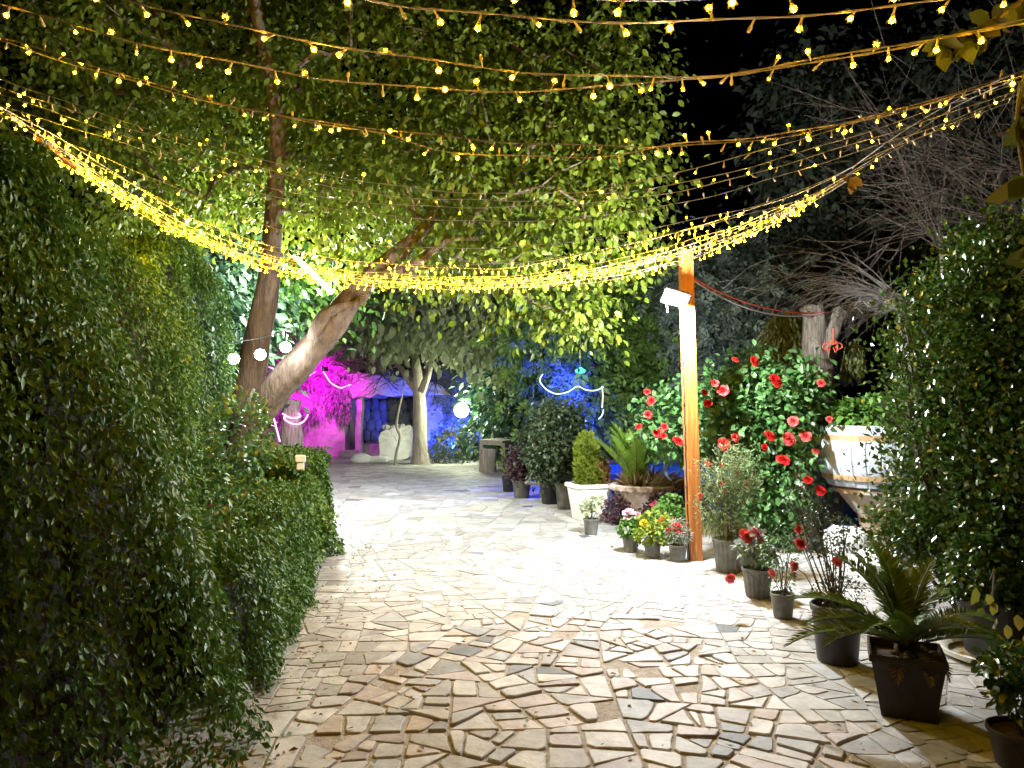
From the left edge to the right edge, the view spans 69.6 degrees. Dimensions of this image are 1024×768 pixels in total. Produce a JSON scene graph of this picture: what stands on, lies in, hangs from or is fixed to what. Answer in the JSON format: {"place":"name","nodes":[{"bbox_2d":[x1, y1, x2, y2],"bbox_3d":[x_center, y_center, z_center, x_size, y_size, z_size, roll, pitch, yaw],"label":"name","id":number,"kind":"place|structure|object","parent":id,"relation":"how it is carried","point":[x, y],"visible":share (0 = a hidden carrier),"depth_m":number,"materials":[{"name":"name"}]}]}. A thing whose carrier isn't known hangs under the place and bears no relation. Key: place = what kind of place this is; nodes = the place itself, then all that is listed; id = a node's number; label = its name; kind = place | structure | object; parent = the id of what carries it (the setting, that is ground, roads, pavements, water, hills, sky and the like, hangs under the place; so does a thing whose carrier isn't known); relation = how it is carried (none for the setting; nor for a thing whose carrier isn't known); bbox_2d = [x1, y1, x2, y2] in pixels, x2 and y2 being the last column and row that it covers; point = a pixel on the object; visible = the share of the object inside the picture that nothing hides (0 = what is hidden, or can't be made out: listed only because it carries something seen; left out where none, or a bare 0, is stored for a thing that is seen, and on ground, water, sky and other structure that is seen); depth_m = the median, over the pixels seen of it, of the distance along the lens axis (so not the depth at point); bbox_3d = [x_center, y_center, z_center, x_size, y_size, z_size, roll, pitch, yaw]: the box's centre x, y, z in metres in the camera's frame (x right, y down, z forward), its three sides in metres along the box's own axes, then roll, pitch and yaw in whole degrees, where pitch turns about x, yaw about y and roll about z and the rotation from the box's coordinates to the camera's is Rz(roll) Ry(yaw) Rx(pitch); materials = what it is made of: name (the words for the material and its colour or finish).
{"place":"outdoors","nodes":[
{"label":"outdoors","id":0,"kind":"place"},
{"bbox_2d":[35,136,77,169],"bbox_3d":[-3.247,-1.643,5.262,0.046,0.110,0.408,0,-2,3],"label":"support rod","id":1,"kind":"object","parent":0,"point":[70,164],"visible":0.86,"depth_m":5.29,"materials":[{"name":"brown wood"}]},
{"bbox_2d":[48,142,846,283],"bbox_3d":[-0.322,-1.313,6.153,6.099,0.831,1.078,0,-2,-9],"label":"string light","id":2,"kind":"object","parent":1,"relation":"hanging from","point":[326,273],"visible":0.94,"depth_m":6.42,"materials":[{"name":"plastic"}]},
{"bbox_2d":[55,157,845,293],"bbox_3d":[-0.350,-1.236,6.193,6.107,0.867,1.204,0,-2,-9],"label":"string light","id":3,"kind":"object","parent":1,"relation":"hanging from","point":[568,289],"visible":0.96,"depth_m":6.44,"materials":[{"name":"plastic"}]},
{"bbox_2d":[52,142,841,289],"bbox_3d":[-0.317,-1.285,6.250,6.211,0.918,1.087,0,-2,-10],"label":"string light","id":4,"kind":"object","parent":3,"relation":"on","point":[452,283],"visible":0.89,"depth_m":6.42,"materials":[{"name":"plastic"}]},
{"bbox_2d":[60,163,844,292],"bbox_3d":[-0.323,-1.269,6.277,6.220,0.914,1.111,0,-2,-9],"label":"string light","id":5,"kind":"object","parent":1,"relation":"hanging from","point":[413,287],"visible":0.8,"depth_m":6.42,"materials":[{"name":"plastic"}]},
{"bbox_2d":[53,144,843,289],"bbox_3d":[-0.350,-1.273,6.264,6.193,0.877,1.117,0,-2,-8],"label":"string light","id":6,"kind":"object","parent":5,"relation":"on","point":[135,206],"visible":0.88,"depth_m":6.46,"materials":[{"name":"metal"}]},
{"bbox_2d":[69,159,842,286],"bbox_3d":[-0.345,-1.289,6.225,6.166,0.858,1.122,0,-2,-8],"label":"string light","id":7,"kind":"object","parent":1,"relation":"hanging from","point":[305,265],"visible":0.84,"depth_m":6.49,"materials":[{"name":"glass"}]},
{"bbox_2d":[0,77,1016,281],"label":"string light","id":8,"kind":"object","parent":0,"point":[141,199],"visible":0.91,"depth_m":6.46,"materials":[{"name":"glass"}]},
{"bbox_2d":[0,110,981,269],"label":"string light","id":9,"kind":"object","parent":8,"relation":"on","point":[543,264],"visible":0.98,"depth_m":6.04,"materials":[{"name":"metal"}]},
{"bbox_2d":[1,97,1011,252],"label":"string light","id":10,"kind":"object","parent":9,"relation":"on","point":[686,217],"visible":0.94,"depth_m":5.82,"materials":[{"name":"metal"}]},
{"bbox_2d":[0,95,1015,226],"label":"string light","id":11,"kind":"object","parent":8,"relation":"on","point":[283,203],"visible":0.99,"depth_m":5.44,"materials":[{"name":"metal"}]},
{"bbox_2d":[0,72,1016,273],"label":"string light","id":12,"kind":"object","parent":8,"relation":"on","point":[134,183],"visible":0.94,"depth_m":6.38,"materials":[{"name":"glass"}]},
{"bbox_2d":[0,90,1016,213],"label":"string light","id":13,"kind":"object","parent":8,"relation":"on","point":[599,207],"visible":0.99,"depth_m":5.14,"materials":[{"name":"plastic"}]},
{"bbox_2d":[838,175,862,194],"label":"dead leaf","id":14,"kind":"object","parent":8,"relation":"attached to","point":[854,182],"visible":0.97,"depth_m":5.98,"materials":[{"name":"orange plant"}]},
{"bbox_2d":[0,79,1020,200],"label":"string light","id":15,"kind":"object","parent":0,"point":[601,191],"visible":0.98,"depth_m":4.54,"materials":[{"name":"plastic"}]},
{"bbox_2d":[0,76,1020,206],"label":"string light","id":16,"kind":"object","parent":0,"point":[256,171],"visible":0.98,"depth_m":4.79,"materials":[{"name":"plastic"}]},
{"bbox_2d":[0,3,1023,102],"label":"string light","id":17,"kind":"object","parent":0,"point":[446,88],"visible":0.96,"depth_m":2.84,"materials":[{"name":"yellow plastic"}]},
{"bbox_2d":[922,0,1023,72],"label":"leafy branch","id":18,"kind":"object","parent":17,"relation":"attached to","point":[968,48],"visible":0.86,"depth_m":2.64,"materials":[{"name":"green plant"}]},
{"bbox_2d":[0,37,1023,155],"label":"string light","id":19,"kind":"object","parent":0,"point":[389,130],"visible":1,"depth_m":3.64,"materials":[{"name":"yellow plastic"}]},
{"bbox_2d":[0,39,1021,164],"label":"string light","id":20,"kind":"object","parent":19,"relation":"on","point":[1012,83],"visible":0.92,"depth_m":3.79,"materials":[{"name":"yellow plastic"}]},
{"bbox_2d":[0,0,1023,416],"label":"sky","id":21,"kind":"structure","parent":0,"point":[714,105],"materials":[{"name":"black"}]},
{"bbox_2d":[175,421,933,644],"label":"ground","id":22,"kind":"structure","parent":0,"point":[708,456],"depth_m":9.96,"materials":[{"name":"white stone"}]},
{"bbox_2d":[0,123,273,767],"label":"ivy hedge","id":23,"kind":"object","parent":22,"relation":"on","point":[103,376],"visible":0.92,"depth_m":3.32,"materials":[{"name":"green plant"}]},
{"bbox_2d":[46,71,310,316],"bbox_3d":[-6.462,-1.665,13.034,5.398,7.471,5.078,-1,-2,25],"label":"backdrop tree","id":24,"kind":"object","parent":22,"relation":"on","point":[85,219],"visible":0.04,"depth_m":12.62,"materials":[{"name":"green plant"}]},
{"bbox_2d":[177,384,277,529],"bbox_3d":[-2.461,0.883,6.330,0.801,1.783,1.193,-1,-2,28],"label":"rose shrub","id":25,"kind":"object","parent":22,"relation":"on","point":[264,453],"visible":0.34,"depth_m":6.46,"materials":[{"name":"green plant"}]},
{"bbox_2d":[133,482,322,610],"bbox_3d":[-1.996,1.275,4.951,1.131,1.211,1.490,-1,-2,34],"label":"bedding shrub","id":26,"kind":"object","parent":22,"relation":"on","point":[214,520],"visible":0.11,"depth_m":4.87,"materials":[{"name":"green plant"}]},
{"bbox_2d":[153,466,311,592],"bbox_3d":[-2.160,1.247,5.729,1.107,1.256,1.433,-1,-2,37],"label":"bedding shrub","id":27,"kind":"object","parent":22,"relation":"on","point":[221,500],"visible":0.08,"depth_m":5.65,"materials":[{"name":"green plant"}]},
{"bbox_2d":[111,199,357,457],"bbox_3d":[-4.798,-0.567,11.907,4.211,5.188,5.178,0,-2,0],"label":"backdrop tree","id":28,"kind":"object","parent":22,"relation":"on","point":[239,292],"visible":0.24,"depth_m":11.51,"materials":[{"name":"green plant"}]},
{"bbox_2d":[292,236,335,295],"bbox_3d":[-3.090,-2.016,11.611,0.682,1.290,0.356,0,-2,0],"label":"tube lamp","id":29,"kind":"object","parent":28,"relation":"attached to","point":[327,287],"visible":0.48,"depth_m":11.44,"materials":[{"name":"white"}]},
{"bbox_2d":[231,465,345,578],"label":"bedding shrub","id":30,"kind":"object","parent":22,"relation":"on","point":[320,537],"visible":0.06,"depth_m":6.92,"materials":[{"name":"green plant"}]},
{"bbox_2d":[221,214,411,371],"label":"backdrop tree","id":31,"kind":"object","parent":22,"relation":"on","point":[319,301],"visible":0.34,"depth_m":13.97,"materials":[{"name":"green plant"}]},
{"bbox_2d":[262,372,450,455],"bbox_3d":[-5.283,1.103,25.886,6.562,2.933,3.282,0,-2,0],"label":"grotto","id":32,"kind":"object","parent":22,"relation":"on","point":[362,433],"visible":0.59,"depth_m":24.35,"materials":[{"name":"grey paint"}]},
{"bbox_2d":[266,336,363,428],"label":"hanging creeper","id":33,"kind":"object","parent":32,"relation":"attached to","point":[346,419],"visible":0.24,"depth_m":24.25,"materials":[{"name":"pink plant"}]},
{"bbox_2d":[270,330,410,418],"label":"dry vine","id":34,"kind":"object","parent":32,"relation":"on","point":[352,366],"visible":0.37,"depth_m":23.41,"materials":[{"name":"plant"}]},
{"bbox_2d":[345,344,473,406],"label":"dry vine","id":35,"kind":"object","parent":32,"relation":"on","point":[423,371],"visible":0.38,"depth_m":23.89,"materials":[{"name":"plant"}]},
{"bbox_2d":[0,0,715,466],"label":"mulberry tree","id":36,"kind":"object","parent":22,"relation":"on","point":[472,116],"visible":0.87,"depth_m":8.92,"materials":[{"name":"green plant"}]},
{"bbox_2d":[258,218,568,417],"bbox_3d":[-5.122,-2.085,29.347,19.388,9.911,10.139,0,-2,0],"label":"backdrop tree","id":37,"kind":"object","parent":22,"relation":"on","point":[363,369],"visible":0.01,"depth_m":28.12,"materials":[{"name":"green plant"}]},
{"bbox_2d":[327,230,559,464],"bbox_3d":[-2.190,-1.082,20.262,7.646,6.769,7.052,0,-2,0],"label":"tree","id":38,"kind":"object","parent":22,"relation":"on","point":[410,339],"visible":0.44,"depth_m":18.68,"materials":[{"name":"green plant"}]},
{"bbox_2d":[427,362,480,455],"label":"creeper wall","id":39,"kind":"structure","parent":22,"relation":"on","point":[447,408],"depth_m":24.68,"materials":[{"name":"blue plant"}]},
{"bbox_2d":[431,421,496,460],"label":"bank shrub","id":40,"kind":"object","parent":22,"relation":"on","point":[451,435],"visible":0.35,"depth_m":22.40,"materials":[{"name":"green plant"}]},
{"bbox_2d":[430,359,535,465],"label":"dark tree","id":41,"kind":"object","parent":22,"relation":"on","point":[484,407],"visible":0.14,"depth_m":20.38,"materials":[{"name":"green plant"}]},
{"bbox_2d":[468,253,717,459],"bbox_3d":[2.306,-0.335,16.187,6.668,5.239,5.190,0,-2,-14],"label":"ash tree","id":42,"kind":"object","parent":22,"relation":"on","point":[616,377],"visible":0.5,"depth_m":15.10,"materials":[{"name":"green plant"}]},
{"bbox_2d":[564,214,763,298],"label":"evergreen tree","id":43,"kind":"object","parent":22,"relation":"on","point":[685,234],"visible":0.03,"depth_m":23.45,"materials":[{"name":"green plant"}]},
{"bbox_2d":[626,220,854,465],"bbox_3d":[4.647,-0.655,14.502,4.507,5.539,5.946,0,-2,0],"label":"leaning shrub tree","id":44,"kind":"object","parent":22,"relation":"on","point":[722,323],"visible":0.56,"depth_m":14.12,"materials":[{"name":"green plant"}]},
{"bbox_2d":[622,326,859,550],"bbox_3d":[2.569,0.578,8.471,2.483,2.610,1.940,0,-2,0],"label":"rose bush","id":45,"kind":"object","parent":22,"relation":"on","point":[781,406],"visible":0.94,"depth_m":8.06,"materials":[{"name":"green plant"}]},
{"bbox_2d":[751,310,867,392],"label":"hanging creeper","id":46,"kind":"object","parent":22,"relation":"on","point":[781,331],"visible":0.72,"depth_m":9.34,"materials":[{"name":"green plant"}]},
{"bbox_2d":[720,236,909,370],"bbox_3d":[3.967,-0.023,10.113,2.437,3.855,2.362,1,-2,-31],"label":"bare shrub","id":47,"kind":"object","parent":22,"relation":"on","point":[855,288],"visible":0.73,"depth_m":10.02,"materials":[{"name":"plant"}]},
{"bbox_2d":[712,8,927,353],"bbox_3d":[8.077,-3.634,19.312,5.842,11.825,5.736,0,-2,0],"label":"evergreen tree","id":48,"kind":"object","parent":22,"relation":"on","point":[812,221],"visible":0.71,"depth_m":18.49,"materials":[{"name":"green plant"}]},
{"bbox_2d":[793,304,847,536],"bbox_3d":[3.802,0.465,9.185,0.622,2.912,0.612,2,-3,-40],"label":"trunk","id":49,"kind":"object","parent":22,"relation":"on","point":[817,330],"visible":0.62,"depth_m":9.07,"materials":[{"name":"wood"}]},
{"bbox_2d":[823,525,881,563],"bbox_3d":[3.466,1.678,7.498,0.597,0.499,0.462,0,-2,0],"label":"white rock","id":50,"kind":"object","parent":22,"relation":"on","point":[850,538],"visible":0.22,"depth_m":7.33,"materials":[{"name":"white stone"}]},
{"bbox_2d":[800,282,913,520],"bbox_3d":[4.437,0.253,9.752,1.483,3.278,1.239,1,-2,-31],"label":"bare shrub","id":51,"kind":"object","parent":22,"relation":"on","point":[874,307],"visible":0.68,"depth_m":9.71,"materials":[{"name":"plant"}]},
{"bbox_2d":[768,2,984,395],"bbox_3d":[10.945,-4.433,21.104,6.854,13.550,6.666,0,-2,0],"label":"evergreen tree","id":52,"kind":"object","parent":22,"relation":"on","point":[888,41],"visible":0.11,"depth_m":20.72,"materials":[{"name":"green plant"}]},
{"bbox_2d":[846,548,909,575],"bbox_3d":[3.450,1.696,6.896,0.540,0.337,0.456,0,-2,0],"label":"white rock","id":53,"kind":"object","parent":22,"relation":"on","point":[862,552],"visible":0.06,"depth_m":6.80,"materials":[{"name":"white stone"}]},
{"bbox_2d":[820,0,1023,351],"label":"evergreen tree","id":54,"kind":"object","parent":22,"relation":"on","point":[948,77],"visible":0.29,"depth_m":16.86,"materials":[{"name":"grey plant"}]},
{"bbox_2d":[94,0,1023,90],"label":"string light","id":55,"kind":"object","parent":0,"point":[936,49],"visible":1,"depth_m":2.58,"materials":[{"name":"yellow plastic"}]},
{"bbox_2d":[100,455,1021,767],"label":"paving","id":56,"kind":"structure","parent":0,"point":[472,493],"depth_m":4.51,"materials":[{"name":"beige stone"}]},
{"bbox_2d":[160,474,320,696],"bbox_3d":[-1.801,1.265,5.614,0.673,1.020,3.454,0,-2,-9],"label":"hedge","id":57,"kind":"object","parent":56,"relation":"on","point":[264,605],"depth_m":4.42,"materials":[{"name":"green leaf"}]},
{"bbox_2d":[225,441,345,557],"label":"hedge","id":58,"kind":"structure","parent":56,"relation":"on","point":[296,461],"depth_m":7.52,"materials":[{"name":"green leaf"}]},
{"bbox_2d":[280,398,302,447],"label":"log column","id":59,"kind":"structure","parent":56,"relation":"on","point":[291,434],"depth_m":16.80,"materials":[{"name":"brown wood"}]},
{"bbox_2d":[350,453,389,462],"bbox_3d":[-4.135,2.191,21.512,1.124,0.356,0.541,0,-2,0],"label":"kerb stone","id":60,"kind":"object","parent":56,"relation":"on","point":[360,458],"visible":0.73,"depth_m":21.32,"materials":[{"name":"white stone"}]},
{"bbox_2d":[379,424,412,459],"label":"white stone block","id":61,"kind":"structure","parent":56,"relation":"on","point":[388,442],"depth_m":22.45,"materials":[{"name":"white stone"}]},
{"bbox_2d":[393,383,402,464],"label":"dead sapling","id":62,"kind":"object","parent":56,"relation":"on","point":[398,443],"visible":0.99,"depth_m":20.24,"materials":[{"name":"brown wood"}]},
{"bbox_2d":[427,443,462,463],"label":"shrub","id":63,"kind":"object","parent":56,"relation":"on","point":[449,453],"visible":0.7,"depth_m":20.92,"materials":[{"name":"green plant"}]},
{"bbox_2d":[479,449,496,472],"bbox_3d":[-0.590,1.898,18.066,0.444,0.607,0.460,0,-2,0],"label":"log stool","id":64,"kind":"object","parent":56,"relation":"on","point":[487,460],"visible":0.79,"depth_m":17.89,"materials":[{"name":"brown wood"}]},
{"bbox_2d":[479,437,517,469],"bbox_3d":[-0.194,1.853,19.747,0.890,0.774,2.349,-1,-2,22],"label":"garden table","id":65,"kind":"object","parent":56,"relation":"on","point":[497,441],"visible":0.43,"depth_m":18.88,"materials":[{"name":"grey wood"}]},
{"bbox_2d":[494,444,515,491],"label":"potted bush","id":66,"kind":"object","parent":56,"relation":"on","point":[507,486],"visible":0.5,"depth_m":13.69,"materials":[{"name":"plant"}]},
{"bbox_2d":[496,439,536,497],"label":"potted bush","id":67,"kind":"object","parent":56,"relation":"on","point":[521,488],"visible":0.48,"depth_m":12.66,"materials":[{"name":"purple plant"}]},
{"bbox_2d":[511,414,570,503],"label":"potted bush","id":68,"kind":"object","parent":56,"relation":"on","point":[548,495],"visible":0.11,"depth_m":11.88,"materials":[{"name":"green plant"}]},
{"bbox_2d":[513,395,598,509],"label":"potted bush","id":69,"kind":"object","parent":56,"relation":"on","point":[561,426],"visible":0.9,"depth_m":11.22,"materials":[{"name":"green plant"}]},
{"bbox_2d":[565,429,611,520],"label":"potted conifer","id":70,"kind":"object","parent":56,"relation":"on","point":[591,478],"visible":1,"depth_m":10.19,"materials":[{"name":"green plant"}]},
{"bbox_2d":[578,494,604,534],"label":"potted flower","id":71,"kind":"object","parent":56,"relation":"on","point":[591,522],"visible":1,"depth_m":8.99,"materials":[{"name":"white plant"}]},
{"bbox_2d":[236,542,968,766],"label":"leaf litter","id":72,"kind":"object","parent":56,"relation":"on","point":[374,760],"visible":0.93,"depth_m":4.31,"materials":[{"name":"brown plant"}]},
{"bbox_2d":[600,491,634,525],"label":"purple shrub","id":73,"kind":"object","parent":56,"relation":"on","point":[617,503],"visible":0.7,"depth_m":9.75,"materials":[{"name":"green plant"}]},
{"bbox_2d":[615,508,644,552],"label":"potted flower","id":74,"kind":"object","parent":56,"relation":"on","point":[630,544],"visible":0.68,"depth_m":7.84,"materials":[{"name":"green plant"}]},
{"bbox_2d":[592,421,684,511],"bbox_3d":[1.823,1.189,9.933,1.148,1.416,1.159,-1,-2,36],"label":"urn planter","id":75,"kind":"object","parent":56,"relation":"on","point":[637,484],"visible":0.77,"depth_m":9.79,"materials":[{"name":"stone"}]},
{"bbox_2d":[633,508,674,558],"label":"potted flower","id":76,"kind":"object","parent":56,"relation":"on","point":[652,545],"visible":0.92,"depth_m":7.58,"materials":[{"name":"yellow plant"}]},
{"bbox_2d":[638,489,673,525],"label":"flowering plant","id":77,"kind":"object","parent":56,"relation":"on","point":[655,498],"visible":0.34,"depth_m":9.34,"materials":[{"name":"purple plant"}]},
{"bbox_2d":[646,493,685,541],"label":"flowering plant","id":78,"kind":"object","parent":56,"relation":"on","point":[664,506],"visible":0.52,"depth_m":8.55,"materials":[{"name":"green plant"}]},
{"bbox_2d":[646,483,703,521],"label":"purple shrub","id":79,"kind":"object","parent":56,"relation":"on","point":[681,494],"visible":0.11,"depth_m":9.49,"materials":[{"name":"green plant"}]},
{"bbox_2d":[662,516,693,562],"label":"potted flower","id":80,"kind":"object","parent":56,"relation":"on","point":[677,549],"visible":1,"depth_m":7.37,"materials":[{"name":"pink plant"}]},
{"bbox_2d":[660,249,702,560],"bbox_3d":[1.735,0.211,7.419,0.513,3.199,0.279,2,-3,-43],"label":"lamp post","id":81,"kind":"object","parent":56,"relation":"on","point":[682,298],"visible":0.95,"depth_m":7.48,"materials":[{"name":"brown wood"}]},
{"bbox_2d":[694,280,829,316],"bbox_3d":[2.890,-0.940,8.425,2.718,0.269,0.099,1,-2,-37],"label":"wire","id":82,"kind":"object","parent":81,"relation":"attached to","point":[757,310],"visible":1,"depth_m":8.35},
{"bbox_2d":[694,278,829,313],"bbox_3d":[2.890,-0.976,8.427,2.718,0.233,0.098,1,-2,-37],"label":"wire","id":83,"kind":"object","parent":81,"relation":"attached to","point":[754,304],"visible":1,"depth_m":8.35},
{"bbox_2d":[684,434,769,573],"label":"potted bush","id":84,"kind":"object","parent":56,"relation":"on","point":[725,556],"visible":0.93,"depth_m":6.91,"materials":[{"name":"green plant"}]},
{"bbox_2d":[681,511,779,540],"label":"grass tufts","id":85,"kind":"object","parent":56,"relation":"on","point":[705,531],"visible":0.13,"depth_m":9.01,"materials":[{"name":"plant"}]},
{"bbox_2d":[729,521,780,598],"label":"potted flower","id":86,"kind":"object","parent":56,"relation":"on","point":[748,553],"visible":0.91,"depth_m":5.95,"materials":[{"name":"pink plant"}]},
{"bbox_2d":[725,517,803,619],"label":"potted flower","id":87,"kind":"object","parent":56,"relation":"on","point":[782,607],"visible":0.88,"depth_m":5.41,"materials":[{"name":"green plant"}]},
{"bbox_2d":[779,485,869,666],"bbox_3d":[1.910,1.150,4.499,0.520,1.055,0.333,0,-2,0],"label":"potted bush","id":88,"kind":"object","parent":56,"relation":"on","point":[842,651],"visible":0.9,"depth_m":4.45,"materials":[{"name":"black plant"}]},
{"bbox_2d":[818,386,922,546],"bbox_3d":[3.979,0.903,7.973,1.247,1.851,1.160,0,-2,0],"label":"barrel planter","id":89,"kind":"object","parent":56,"relation":"on","point":[847,437],"visible":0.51,"depth_m":7.71,"materials":[{"name":"white painted wood"},{"name":"leaf"},{"name":"soil"}]},
{"bbox_2d":[754,0,1023,296],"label":"bare shrub","id":90,"kind":"object","parent":56,"relation":"on","point":[1015,170],"visible":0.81,"depth_m":7.94,"materials":[{"name":"plant"}]},
{"bbox_2d":[783,538,1010,723],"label":"potted sago palm","id":91,"kind":"object","parent":56,"relation":"on","point":[910,670],"visible":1,"depth_m":3.69,"materials":[{"name":"plant"}]},
{"bbox_2d":[778,6,1023,443],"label":"bare shrub","id":92,"kind":"object","parent":56,"relation":"on","point":[939,237],"visible":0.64,"depth_m":8.51,"materials":[{"name":"plant"}]},
{"bbox_2d":[839,195,1023,631],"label":"glossy bush","id":93,"kind":"object","parent":56,"relation":"on","point":[961,381],"visible":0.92,"depth_m":4.93,"materials":[{"name":"green plant"}]},
{"bbox_2d":[936,506,1023,670],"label":"potted shrub","id":94,"kind":"object","parent":56,"relation":"on","point":[1009,624],"visible":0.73,"depth_m":4.43,"materials":[{"name":"green plant"}]},
{"bbox_2d":[968,631,1023,767],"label":"potted shrub","id":95,"kind":"object","parent":56,"relation":"on","point":[1006,733],"visible":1,"depth_m":3.12,"materials":[{"name":"green plant"}]},
{"bbox_2d":[371,0,899,17],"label":"string light","id":96,"kind":"object","parent":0,"point":[732,3],"visible":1,"depth_m":2.04,"materials":[{"name":"yellow plastic"}]},
{"bbox_2d":[342,0,1007,37],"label":"string light","id":97,"kind":"object","parent":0,"point":[669,27],"visible":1,"depth_m":2.24,"materials":[{"name":"yellow plastic"}]},
{"bbox_2d":[983,71,1023,203],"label":"leafy branch","id":98,"kind":"object","parent":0,"point":[1012,189],"visible":1,"depth_m":2.33,"materials":[{"name":"green plant"}]},
{"bbox_2d":[1005,236,1023,279],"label":"leafy branch","id":99,"kind":"object","parent":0,"point":[1015,259],"visible":1,"depth_m":2.55,"materials":[{"name":"green plant"}]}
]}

